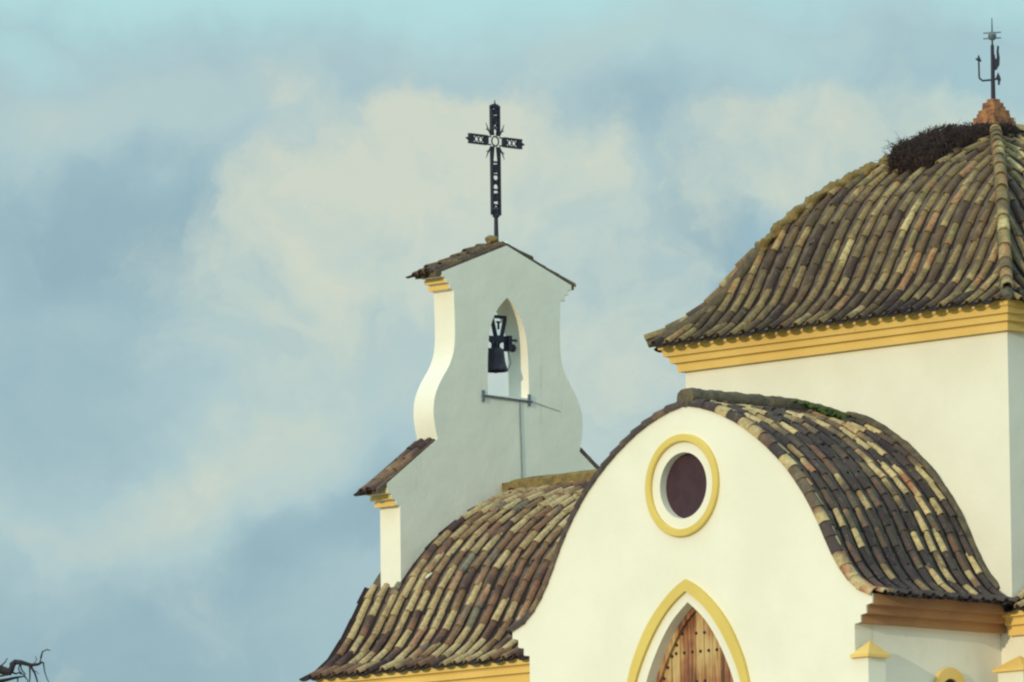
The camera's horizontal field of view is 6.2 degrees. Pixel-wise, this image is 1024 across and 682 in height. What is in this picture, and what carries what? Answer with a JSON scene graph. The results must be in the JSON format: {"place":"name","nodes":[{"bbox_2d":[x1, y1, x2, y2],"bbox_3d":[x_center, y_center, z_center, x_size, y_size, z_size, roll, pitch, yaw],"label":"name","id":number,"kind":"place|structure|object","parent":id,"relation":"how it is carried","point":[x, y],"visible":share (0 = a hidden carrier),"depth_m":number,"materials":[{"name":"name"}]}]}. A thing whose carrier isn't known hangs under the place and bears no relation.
{"place":"outdoors","nodes":[
{"label":"outdoors","id":0,"kind":"place"},
{"bbox_2d":[0,0,1023,681],"label":"sky","id":1,"kind":"structure","parent":0,"point":[216,216],"materials":[{"name":"blue"}]},
{"bbox_3d":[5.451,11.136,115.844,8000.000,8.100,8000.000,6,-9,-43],"label":"ground","id":2,"kind":"structure","parent":0,"visible":0},
{"bbox_2d":[0,649,50,681],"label":"bare tree","id":3,"kind":"object","parent":2,"relation":"on","point":[5,671],"visible":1,"depth_m":59.87,"materials":[{"name":"black plant"}]},
{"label":"forecourt","id":4,"kind":"structure","parent":0,"visible":0},
{"bbox_2d":[299,98,1023,681],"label":"chapel","id":5,"kind":"structure","parent":4,"relation":"on","point":[815,472],"depth_m":113.38,"materials":[{"name":"white paint"}]},
{"bbox_2d":[465,100,524,241],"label":"iron cross","id":6,"kind":"object","parent":5,"relation":"on","point":[494,109],"visible":1,"depth_m":122.97,"materials":[{"name":"black metal"}]},
{"bbox_2d":[488,315,516,372],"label":"bell","id":7,"kind":"object","parent":5,"relation":"hanging from","point":[496,360],"visible":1,"depth_m":122.67,"materials":[{"name":"black metal"}]},
{"bbox_2d":[519,401,522,477],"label":"cable","id":8,"kind":"object","parent":5,"relation":"attached to","point":[520,437],"visible":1,"depth_m":122.56,"materials":[{"name":"grey metal"}]},
{"bbox_2d":[645,434,719,536],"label":"round window","id":9,"kind":"structure","parent":5,"relation":"in","point":[686,484],"depth_m":112.49,"materials":[{"name":"yellow paint"}]},
{"bbox_2d":[627,579,750,681],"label":"arched door","id":10,"kind":"structure","parent":5,"relation":"in","point":[693,653],"depth_m":112.32,"materials":[{"name":"wood"}]},
{"bbox_2d":[874,117,1022,175],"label":"stork nest","id":11,"kind":"object","parent":5,"relation":"on","point":[928,148],"visible":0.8,"depth_m":115.57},
{"bbox_2d":[934,668,965,681],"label":"side window","id":12,"kind":"structure","parent":5,"relation":"in","point":[946,674],"depth_m":111.15,"materials":[{"name":"yellow paint"}]},
{"bbox_2d":[975,18,1000,98],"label":"weather vane","id":13,"kind":"object","parent":5,"relation":"on","point":[995,63],"visible":1,"depth_m":116.44,"materials":[{"name":"metal"}]}
]}

